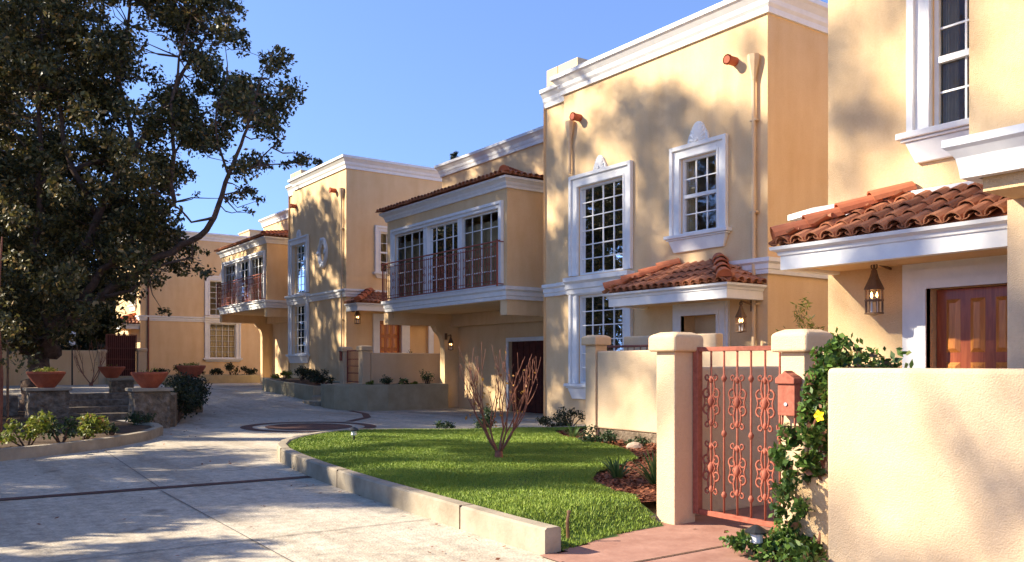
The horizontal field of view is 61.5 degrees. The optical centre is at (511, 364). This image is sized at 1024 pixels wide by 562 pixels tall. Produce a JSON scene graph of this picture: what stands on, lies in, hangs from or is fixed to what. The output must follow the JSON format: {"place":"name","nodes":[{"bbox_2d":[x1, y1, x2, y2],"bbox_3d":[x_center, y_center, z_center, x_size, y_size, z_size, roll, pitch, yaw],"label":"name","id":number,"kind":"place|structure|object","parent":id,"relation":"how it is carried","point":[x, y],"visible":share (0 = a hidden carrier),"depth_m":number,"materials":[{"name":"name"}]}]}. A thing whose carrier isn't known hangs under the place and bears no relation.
{"place":"outdoors","nodes":[
{"label":"outdoors","id":0,"kind":"place"},
{"bbox_2d":[0,411,151,447],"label":"planting soil","id":1,"kind":"structure","parent":0,"point":[125,427],"depth_m":16.60,"materials":[{"name":"brown soil"}]},
{"bbox_2d":[0,192,39,439],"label":"young tree","id":2,"kind":"object","parent":1,"relation":"on","point":[12,215],"visible":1,"depth_m":14.12,"materials":[{"name":"green plant"}]},
{"bbox_2d":[0,409,56,445],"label":"shrub","id":3,"kind":"object","parent":1,"relation":"on","point":[36,426],"visible":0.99,"depth_m":13.37,"materials":[{"name":"green plant"}]},
{"bbox_2d":[39,416,82,442],"bbox_3d":[-7.387,1.092,14.096,0.642,0.464,0.659,0,0,-35],"label":"shrub","id":4,"kind":"object","parent":1,"relation":"on","point":[68,433],"visible":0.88,"depth_m":14.10,"materials":[{"name":"green plant"}]},
{"bbox_2d":[76,412,110,439],"bbox_3d":[-7.137,1.068,14.659,0.608,0.510,0.729,0,0,-35],"label":"shrub","id":5,"kind":"object","parent":1,"relation":"on","point":[99,425],"visible":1,"depth_m":14.65,"materials":[{"name":"green plant"}]},
{"bbox_2d":[103,422,119,434],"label":"shrub","id":6,"kind":"object","parent":1,"relation":"on","point":[113,430],"visible":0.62,"depth_m":15.54,"materials":[{"name":"green plant"}]},
{"bbox_2d":[124,411,156,424],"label":"shrub","id":7,"kind":"object","parent":1,"relation":"on","point":[137,418],"visible":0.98,"depth_m":18.12,"materials":[{"name":"green plant"}]},
{"bbox_2d":[0,0,316,410],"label":"broadleaf tree","id":8,"kind":"object","parent":1,"relation":"on","point":[38,61],"visible":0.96,"depth_m":23.14,"materials":[{"name":"green plant"}]},
{"bbox_2d":[0,383,656,561],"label":"driveway","id":9,"kind":"structure","parent":0,"point":[87,527],"depth_m":8.58,"materials":[{"name":"grey concrete"}]},
{"bbox_2d":[3,395,17,415],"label":"stone wall","id":10,"kind":"structure","parent":9,"relation":"on","point":[13,405],"depth_m":21.36,"materials":[{"name":"grey stone"}]},
{"bbox_2d":[22,387,71,418],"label":"stone pier","id":11,"kind":"structure","parent":9,"relation":"on","point":[55,400],"depth_m":20.34,"materials":[{"name":"stone"}]},
{"bbox_2d":[26,367,65,387],"bbox_3d":[-11.131,0.299,20.554,0.850,0.521,0.850,0,0,-35],"label":"clay bowl","id":12,"kind":"object","parent":11,"relation":"on","point":[45,377],"visible":0.98,"depth_m":20.33,"materials":[{"name":"ceramic"}]},
{"bbox_2d":[2,350,97,385],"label":"garden wall","id":13,"kind":"structure","parent":9,"relation":"on","point":[62,362],"depth_m":43.07,"materials":[{"name":"paint"}]},
{"bbox_2d":[69,331,75,384],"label":"garden lamp","id":14,"kind":"object","parent":9,"relation":"on","point":[73,343],"visible":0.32,"depth_m":42.27,"materials":[{"name":"black metal"}]},
{"bbox_2d":[72,340,110,385],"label":"bare shrub","id":15,"kind":"object","parent":9,"relation":"on","point":[93,380],"visible":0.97,"depth_m":41.39,"materials":[{"name":"brown plant"}]},
{"bbox_2d":[69,392,128,419],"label":"stone steps","id":16,"kind":"structure","parent":9,"relation":"on","point":[113,406],"depth_m":22.30,"materials":[{"name":"grey stone"}]},
{"bbox_2d":[107,378,134,392],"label":"stone pier","id":17,"kind":"structure","parent":9,"relation":"on","point":[118,385],"depth_m":27.46,"materials":[{"name":"stone"}]},
{"bbox_2d":[98,364,124,377],"bbox_3d":[-12.875,0.211,27.659,0.810,0.459,0.810,0,0,-35],"label":"clay bowl","id":18,"kind":"object","parent":17,"relation":"on","point":[108,371],"visible":1,"depth_m":27.43,"materials":[{"name":"ceramic"}]},
{"bbox_2d":[106,334,136,375],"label":"iron gate","id":19,"kind":"structure","parent":9,"relation":"on","point":[122,350],"depth_m":44.69,"materials":[{"name":"red metal"}]},
{"bbox_2d":[125,387,173,427],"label":"stone pier","id":20,"kind":"structure","parent":9,"relation":"on","point":[145,401],"depth_m":18.65,"materials":[{"name":"stone"}]},
{"bbox_2d":[131,368,167,387],"bbox_3d":[-7.962,0.298,18.894,0.770,0.444,0.770,0,0,-35],"label":"clay bowl","id":21,"kind":"object","parent":20,"relation":"on","point":[150,379],"visible":0.98,"depth_m":18.66,"materials":[{"name":"ceramic"}]},
{"bbox_2d":[0,476,309,499],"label":"brick band","id":22,"kind":"object","parent":9,"relation":"on","point":[65,494],"visible":1,"depth_m":9.63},
{"bbox_2d":[169,392,183,426],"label":"stone wall","id":23,"kind":"structure","parent":9,"relation":"on","point":[173,417],"depth_m":19.19,"materials":[{"name":"grey stone"}]},
{"bbox_2d":[161,372,212,420],"bbox_3d":[-8.475,0.768,22.377,1.203,1.158,5.536,0,0,-17],"label":"bush","id":24,"kind":"object","parent":9,"relation":"on","point":[189,390],"visible":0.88,"depth_m":20.75,"materials":[{"name":"green plant"}]},
{"bbox_2d":[191,378,203,412],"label":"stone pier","id":25,"kind":"structure","parent":9,"relation":"on","point":[198,410],"depth_m":24.68,"materials":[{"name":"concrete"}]},
{"bbox_2d":[176,362,205,377],"bbox_3d":[-9.264,0.162,24.829,0.810,0.477,0.810,0,0,-35],"label":"clay bowl","id":26,"kind":"object","parent":25,"relation":"on","point":[195,370],"visible":0.91,"depth_m":24.57,"materials":[{"name":"ceramic"}]},
{"bbox_2d":[161,490,293,561],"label":"slab joint","id":27,"kind":"object","parent":9,"relation":"on","point":[231,528],"visible":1,"depth_m":7.23,"materials":[{"name":"grey concrete"}]},
{"bbox_2d":[56,519,423,561],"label":"slab joint","id":28,"kind":"object","parent":9,"relation":"on","point":[232,541],"visible":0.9,"depth_m":6.76,"materials":[{"name":"grey concrete"}]},
{"bbox_2d":[26,412,504,560],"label":"fallen leaves","id":29,"kind":"object","parent":9,"relation":"on","point":[263,505],"visible":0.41,"depth_m":8.69,"materials":[{"name":"brown plant"}]},
{"bbox_2d":[240,422,375,431],"bbox_3d":[-4.542,1.391,19.229,2.900,0.001,3.360,0,0,-35],"label":"brick ring","id":30,"kind":"object","parent":9,"relation":"on","point":[250,427],"visible":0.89,"depth_m":19.19,"materials":[{"name":"brown brick"}]},
{"bbox_2d":[275,424,341,428],"bbox_3d":[-4.542,1.394,19.229,1.440,0.001,1.760,0,0,-35],"label":"brick disc","id":31,"kind":"object","parent":9,"relation":"on","point":[309,426],"visible":1,"depth_m":19.23,"materials":[{"name":"brown brick"}]},
{"bbox_2d":[265,423,351,429],"bbox_3d":[-4.542,1.391,19.229,1.860,0.001,2.180,0,0,-35],"label":"brick ring","id":32,"kind":"object","parent":9,"relation":"on","point":[342,425],"visible":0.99,"depth_m":19.19,"materials":[{"name":"brown brick"}]},
{"bbox_2d":[262,377,356,399],"bbox_3d":[-7.564,1.115,32.053,2.150,1.170,6.000,0,0,-35],"label":"concrete planter","id":33,"kind":"object","parent":9,"relation":"on","point":[296,387],"visible":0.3,"depth_m":31.07,"materials":[{"name":"concrete"}]},
{"bbox_2d":[270,370,292,379],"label":"shrub","id":34,"kind":"object","parent":33,"relation":"in","point":[287,374],"visible":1,"depth_m":32.89,"materials":[{"name":"green plant"}]},
{"bbox_2d":[294,365,306,380],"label":"shrub","id":35,"kind":"object","parent":33,"relation":"in","point":[299,370],"visible":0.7,"depth_m":32.30,"materials":[{"name":"green plant"}]},
{"bbox_2d":[306,369,328,383],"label":"shrub","id":36,"kind":"object","parent":33,"relation":"in","point":[313,374],"visible":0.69,"depth_m":30.57,"materials":[{"name":"green plant"}]},
{"bbox_2d":[310,376,335,384],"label":"shrub","id":37,"kind":"object","parent":33,"relation":"in","point":[322,380],"visible":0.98,"depth_m":29.93,"materials":[{"name":"green plant"}]},
{"bbox_2d":[303,395,320,405],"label":"garden steps","id":38,"kind":"structure","parent":9,"relation":"on","point":[315,400],"depth_m":28.35,"materials":[{"name":"concrete"}]},
{"bbox_2d":[321,383,447,410],"bbox_3d":[-4.205,1.175,28.215,3.770,1.050,1.950,0,0,-35],"label":"concrete planter","id":39,"kind":"object","parent":9,"relation":"on","point":[380,397],"visible":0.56,"depth_m":27.33,"materials":[{"name":"concrete"}]},
{"bbox_2d":[419,369,434,383],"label":"shrub","id":40,"kind":"object","parent":39,"relation":"on","point":[427,378],"visible":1,"depth_m":28.76,"materials":[{"name":"green plant"}]},
{"bbox_2d":[277,426,584,554],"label":"kerb","id":41,"kind":"structure","parent":9,"relation":"on","point":[538,537],"depth_m":7.75,"materials":[{"name":"concrete"}]},
{"bbox_2d":[433,420,455,427],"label":"shrub","id":42,"kind":"object","parent":9,"relation":"on","point":[446,424],"visible":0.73,"depth_m":16.92,"materials":[{"name":"green plant"}]},
{"bbox_2d":[473,405,495,427],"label":"shrub","id":43,"kind":"object","parent":9,"relation":"on","point":[486,415],"visible":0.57,"depth_m":17.25,"materials":[{"name":"green plant"}]},
{"bbox_2d":[535,416,572,426],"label":"shrub","id":44,"kind":"object","parent":9,"relation":"on","point":[543,420],"visible":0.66,"depth_m":17.36,"materials":[{"name":"green plant"}]},
{"bbox_2d":[552,406,585,425],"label":"shrub","id":45,"kind":"object","parent":9,"relation":"on","point":[565,415],"visible":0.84,"depth_m":19.17,"materials":[{"name":"green plant"}]},
{"bbox_2d":[581,335,610,436],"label":"gate pillar","id":46,"kind":"structure","parent":9,"relation":"on","point":[594,344],"depth_m":14.43,"materials":[{"name":"beige paint"}]},
{"bbox_2d":[556,429,656,501],"bbox_3d":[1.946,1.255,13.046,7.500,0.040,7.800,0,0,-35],"label":"mulch bed","id":47,"kind":"object","parent":9,"relation":"on","point":[642,500],"visible":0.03,"depth_m":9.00,"materials":[{"name":"brown wood"}]},
{"bbox_2d":[561,424,584,437],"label":"strap leaf plant","id":48,"kind":"object","parent":47,"relation":"on","point":[574,433],"visible":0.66,"depth_m":14.31,"materials":[{"name":"green plant"}]},
{"bbox_2d":[578,424,618,443],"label":"shrub","id":49,"kind":"object","parent":47,"relation":"on","point":[609,436],"visible":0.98,"depth_m":13.33,"materials":[{"name":"green plant"}]},
{"bbox_2d":[600,456,636,479],"bbox_3d":[1.180,1.134,9.333,0.518,0.331,0.656,0,0,13],"label":"strap leaf plant","id":50,"kind":"object","parent":47,"relation":"on","point":[615,470],"visible":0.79,"depth_m":9.28,"materials":[{"name":"green plant"}]},
{"bbox_2d":[626,442,642,448],"bbox_3d":[1.822,1.232,12.781,0.257,0.159,0.240,0,0,25],"label":"rock","id":51,"kind":"object","parent":47,"relation":"on","point":[632,445],"visible":0.62,"depth_m":12.71,"materials":[{"name":"white stone"}]},
{"bbox_2d":[624,435,650,446],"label":"shrub","id":52,"kind":"object","parent":47,"relation":"on","point":[640,439],"visible":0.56,"depth_m":12.92,"materials":[{"name":"green plant"}]},
{"bbox_2d":[621,445,656,485],"bbox_3d":[1.450,1.063,8.884,0.873,0.474,0.682,0,0,1],"label":"strap leaf plant","id":53,"kind":"object","parent":47,"relation":"on","point":[652,478],"visible":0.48,"depth_m":8.81,"materials":[{"name":"green plant"}]},
{"bbox_2d":[598,428,656,444],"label":"garden wall","id":54,"kind":"structure","parent":9,"relation":"on","point":[624,435],"depth_m":13.75,"materials":[{"name":"stone"}]},
{"bbox_2d":[598,350,823,432],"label":"garden wall","id":55,"kind":"structure","parent":54,"relation":"on","point":[627,390],"depth_m":13.65,"materials":[{"name":"beige paint"}]},
{"bbox_2d":[607,345,648,350],"bbox_3d":[2.170,0.479,15.231,0.038,1.642,1.944,0,0,-35],"label":"garden handrail","id":56,"kind":"object","parent":55,"relation":"on","point":[621,346],"visible":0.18,"depth_m":15.40,"materials":[{"name":"metal"}]},
{"bbox_2d":[624,333,722,350],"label":"garden wall","id":57,"kind":"structure","parent":9,"relation":"on","point":[712,339],"depth_m":15.93,"materials":[{"name":"beige paint"}]},
{"bbox_2d":[744,524,768,553],"bbox_3d":[1.759,1.298,6.186,0.170,0.285,0.170,0,0,-35],"label":"path light","id":58,"kind":"object","parent":9,"relation":"on","point":[756,532],"visible":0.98,"depth_m":6.15,"materials":[{"name":"grey metal"}]},
{"bbox_2d":[718,524,827,561],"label":"ground cover plant","id":59,"kind":"object","parent":9,"relation":"on","point":[805,549],"visible":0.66,"depth_m":6.04,"materials":[{"name":"green plant"}]},
{"bbox_2d":[776,297,824,331],"bbox_3d":[4.338,0.186,12.691,1.070,2.509,1.259,0,0,-5],"label":"shrub","id":60,"kind":"object","parent":9,"relation":"on","point":[804,317],"visible":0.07,"depth_m":12.73,"materials":[{"name":"green plant"}]},
{"bbox_2d":[771,329,832,527],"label":"gate pillar","id":61,"kind":"structure","parent":9,"relation":"on","point":[794,346],"depth_m":6.35,"materials":[{"name":"beige paint"}]},
{"bbox_2d":[775,371,801,429],"bbox_3d":[2.041,0.278,6.350,0.095,0.461,0.218,0,0,-35],"label":"letterbox","id":62,"kind":"object","parent":61,"relation":"attached to","point":[789,383],"visible":0.85,"depth_m":6.31,"materials":[{"name":"orange metal"}]},
{"bbox_2d":[795,473,827,561],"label":"garden wall","id":63,"kind":"structure","parent":9,"relation":"on","point":[815,522],"depth_m":6.00,"materials":[{"name":"paint"}]},
{"bbox_2d":[768,337,845,561],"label":"climbing vine","id":64,"kind":"object","parent":63,"relation":"attached to","point":[812,409],"visible":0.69,"depth_m":6.00,"materials":[{"name":"green plant"}]},
{"bbox_2d":[828,368,1023,561],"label":"garden wall","id":65,"kind":"structure","parent":9,"relation":"on","point":[925,464],"depth_m":5.09,"materials":[{"name":"beige paint"}]},
{"bbox_2d":[8,0,827,254],"label":"sky","id":66,"kind":"structure","parent":0,"point":[414,82],"materials":[{"name":"blue"}]},
{"bbox_2d":[288,426,662,552],"bbox_3d":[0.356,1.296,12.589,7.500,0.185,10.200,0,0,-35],"label":"lawn","id":67,"kind":"structure","parent":0,"point":[612,519],"depth_m":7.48,"materials":[{"name":"plant"}]},
{"bbox_2d":[458,342,540,457],"bbox_3d":[-0.194,0.491,11.080,1.174,1.557,1.061,0,0,-35],"label":"bare shrub","id":68,"kind":"object","parent":67,"relation":"on","point":[498,452],"visible":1,"depth_m":11.11,"materials":[{"name":"brown plant"}]},
{"bbox_2d":[566,510,570,539],"bbox_3d":[0.442,1.275,6.759,0.044,0.252,0.032,0,0,-35],"label":"irrigation stake","id":69,"kind":"object","parent":67,"relation":"on","point":[567,524],"visible":0.87,"depth_m":6.75,"materials":[{"name":"orange metal"}]},
{"bbox_2d":[539,504,787,561],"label":"walkway","id":70,"kind":"structure","parent":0,"point":[699,533],"depth_m":6.58,"materials":[{"name":"pink concrete"}]},
{"bbox_2d":[649,332,702,524],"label":"gate pillar","id":71,"kind":"structure","parent":70,"relation":"on","point":[674,350],"depth_m":7.50,"materials":[{"name":"beige paint"}]},
{"bbox_2d":[693,346,780,527],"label":"iron gate","id":72,"kind":"structure","parent":71,"relation":"attached to","point":[737,402],"depth_m":7.23,"materials":[{"name":"brown metal"}]},
{"bbox_2d":[695,366,899,514],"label":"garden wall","id":73,"kind":"structure","parent":70,"relation":"on","point":[744,439],"depth_m":8.26,"materials":[{"name":"brown metal"}]},
{"bbox_2d":[823,327,913,473],"bbox_3d":[2.610,0.571,6.703,1.072,1.725,0.780,0,0,-35],"label":"shrub","id":74,"kind":"object","parent":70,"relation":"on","point":[858,357],"visible":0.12,"depth_m":6.67,"materials":[{"name":"green plant"}]},
{"bbox_3d":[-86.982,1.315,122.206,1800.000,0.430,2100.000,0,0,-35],"label":"ground","id":75,"kind":"structure","parent":0,"visible":0},
{"bbox_2d":[0,80,80,278],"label":"broadleaf tree","id":76,"kind":"object","parent":75,"relation":"on","point":[12,138],"visible":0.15,"depth_m":36.62,"materials":[{"name":"green plant"}]},
{"bbox_2d":[0,72,100,244],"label":"broadleaf tree","id":77,"kind":"object","parent":75,"relation":"on","point":[28,106],"visible":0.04,"depth_m":39.71,"materials":[{"name":"green plant"}]},
{"bbox_2d":[15,196,109,324],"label":"broadleaf tree","id":78,"kind":"object","parent":75,"relation":"on","point":[65,255],"depth_m":59.46,"materials":[{"name":"green plant"}]},
{"bbox_2d":[2,271,128,349],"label":"tall hedge","id":79,"kind":"object","parent":75,"relation":"on","point":[112,323],"visible":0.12,"depth_m":45.91,"materials":[{"name":"green plant"}]},
{"bbox_2d":[0,422,162,460],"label":"kerb","id":80,"kind":"structure","parent":75,"relation":"on","point":[42,450],"depth_m":13.69,"materials":[{"name":"concrete"}]},
{"bbox_2d":[85,210,115,348],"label":"broadleaf tree","id":81,"kind":"object","parent":75,"relation":"on","point":[103,342],"depth_m":66.04,"materials":[{"name":"green plant"}]},
{"bbox_2d":[97,349,106,384],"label":"gate pillar","id":82,"kind":"structure","parent":75,"relation":"on","point":[101,379],"depth_m":43.93,"materials":[{"name":"beige paint"}]},
{"bbox_2d":[137,348,147,371],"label":"gate pillar","id":83,"kind":"structure","parent":75,"relation":"on","point":[141,359],"depth_m":45.07,"materials":[{"name":"beige paint"}]},
{"bbox_2d":[106,374,259,384],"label":"concrete planter","id":84,"kind":"object","parent":75,"relation":"on","point":[232,378],"visible":0.14,"depth_m":46.95,"materials":[{"name":"concrete"}]},
{"bbox_2d":[224,362,239,374],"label":"shrub","id":85,"kind":"object","parent":84,"relation":"on","point":[228,366],"visible":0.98,"depth_m":49.08,"materials":[{"name":"green plant"}]},
{"bbox_2d":[240,366,257,374],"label":"shrub","id":86,"kind":"object","parent":84,"relation":"on","point":[248,371],"visible":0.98,"depth_m":49.52,"materials":[{"name":"green plant"}]},
{"bbox_2d":[115,229,261,374],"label":"stucco house","id":87,"kind":"structure","parent":75,"relation":"on","point":[191,328],"depth_m":50.09,"materials":[{"name":"paint"}]},
{"bbox_2d":[205,273,220,315],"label":"window","id":88,"kind":"structure","parent":87,"relation":"in","point":[215,278],"depth_m":50.47,"materials":[{"name":"white glass"}]},
{"bbox_2d":[203,322,242,361],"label":"window","id":89,"kind":"structure","parent":87,"relation":"in","point":[222,344],"depth_m":51.10,"materials":[{"name":"white glass"}]},
{"bbox_2d":[214,154,441,383],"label":"stucco house","id":90,"kind":"structure","parent":75,"relation":"on","point":[301,277],"depth_m":33.95,"materials":[{"name":"paint"}]},
{"bbox_2d":[222,250,265,306],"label":"bay window","id":91,"kind":"structure","parent":90,"relation":"in","point":[258,268],"depth_m":41.01,"materials":[{"name":"white glass"}]},
{"bbox_2d":[286,302,309,362],"bbox_3d":[-8.863,-1.398,35.725,0.270,2.700,2.290,0,0,-35],"label":"window","id":92,"kind":"structure","parent":90,"relation":"in","point":[302,355],"depth_m":35.85,"materials":[{"name":"white glass"}]},
{"bbox_2d":[288,230,308,294],"bbox_3d":[-8.839,-4.260,35.742,0.210,2.660,2.114,0,0,-35],"label":"window","id":93,"kind":"structure","parent":90,"relation":"in","point":[302,249],"depth_m":35.85,"materials":[{"name":"white glass"}]},
{"bbox_2d":[372,225,386,278],"bbox_3d":[-4.678,-4.273,33.086,1.550,2.010,0.375,0,0,-35],"label":"window","id":94,"kind":"structure","parent":90,"relation":"in","point":[379,230],"depth_m":32.73,"materials":[{"name":"white wood"}]},
{"bbox_2d":[380,321,398,352],"bbox_3d":[-4.765,-0.565,33.174,0.930,2.170,0.080,0,0,-35],"label":"door","id":95,"kind":"structure","parent":90,"relation":"in","point":[389,334],"depth_m":33.15,"materials":[{"name":"red wood"}]},
{"bbox_2d":[375,0,827,424],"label":"stucco house","id":96,"kind":"structure","parent":75,"relation":"on","point":[665,178],"depth_m":18.67,"materials":[{"name":"paint"}]},
{"bbox_2d":[390,200,503,299],"bbox_3d":[-1.942,-3.059,24.940,0.350,2.418,6.330,0,0,-35],"label":"bay window","id":97,"kind":"structure","parent":96,"relation":"in","point":[443,237],"depth_m":24.64,"materials":[{"name":"white glass"}]},
{"bbox_2d":[512,341,542,413],"bbox_3d":[1.102,0.840,25.315,0.065,3.120,3.790,0,0,-35],"label":"garage door","id":98,"kind":"structure","parent":96,"relation":"in","point":[525,349],"depth_m":26.11,"materials":[{"name":"red wood"}]},
{"bbox_2d":[563,291,632,398],"bbox_3d":[1.987,-0.538,19.464,0.270,2.700,2.290,0,0,-35],"label":"window","id":99,"kind":"structure","parent":96,"relation":"in","point":[596,316],"depth_m":19.92,"materials":[{"name":"white glass"}]},
{"bbox_2d":[568,155,632,276],"bbox_3d":[2.011,-3.400,19.481,0.210,2.660,2.114,0,0,-35],"label":"window","id":100,"kind":"structure","parent":96,"relation":"in","point":[606,207],"depth_m":19.51,"materials":[{"name":"white glass"}]},
{"bbox_2d":[663,121,731,252],"bbox_3d":[3.737,-3.544,17.095,0.375,2.552,1.660,0,0,-35],"label":"window","id":101,"kind":"structure","parent":96,"relation":"in","point":[700,142],"depth_m":17.11,"materials":[{"name":"white glass"}]},
{"bbox_2d":[735,300,751,332],"bbox_3d":[4.292,-0.897,15.820,0.458,0.645,0.216,0,0,-35],"label":"wall lantern","id":102,"kind":"object","parent":96,"relation":"attached to","point":[740,314],"depth_m":15.72,"materials":[{"name":"orange metal"}]},
{"bbox_2d":[768,0,1023,368],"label":"stucco house","id":103,"kind":"structure","parent":75,"relation":"on","point":[926,151],"depth_m":9.59,"materials":[{"name":"paint"}]},
{"bbox_2d":[864,264,891,315],"bbox_3d":[4.237,-0.892,9.890,0.481,0.677,0.227,0,0,-35],"label":"wall lantern","id":104,"kind":"object","parent":103,"relation":"attached to","point":[873,283],"depth_m":9.78,"materials":[{"name":"orange metal"}]},
{"bbox_2d":[895,0,968,163],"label":"window","id":105,"kind":"structure","parent":103,"relation":"in","point":[923,140],"depth_m":9.61,"materials":[{"name":"white glass"}]},
{"bbox_2d":[937,286,1006,368],"bbox_3d":[5.059,0.275,9.327,0.080,2.210,0.910,0,0,-35],"label":"door","id":106,"kind":"structure","parent":103,"relation":"in","point":[971,322],"depth_m":9.36,"materials":[{"name":"red wood"}]},
{"label":"terrace","id":107,"kind":"structure","parent":0,"visible":0},
{"bbox_2d":[338,347,352,383],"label":"gate pillar","id":108,"kind":"structure","parent":107,"relation":"on","point":[343,370],"depth_m":29.62,"materials":[{"name":"beige paint"}]},
{"bbox_2d":[356,345,372,383],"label":"gate pillar","id":109,"kind":"structure","parent":107,"relation":"on","point":[363,364],"depth_m":28.44,"materials":[{"name":"beige paint"}]},
{"bbox_2d":[347,350,357,382],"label":"iron gate","id":110,"kind":"structure","parent":109,"relation":"attached to","point":[349,366],"depth_m":29.38,"materials":[{"name":"brown metal"}]},
{"bbox_2d":[370,353,439,383],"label":"garden wall","id":111,"kind":"structure","parent":107,"relation":"on","point":[395,367],"depth_m":29.28,"materials":[{"name":"beige paint"}]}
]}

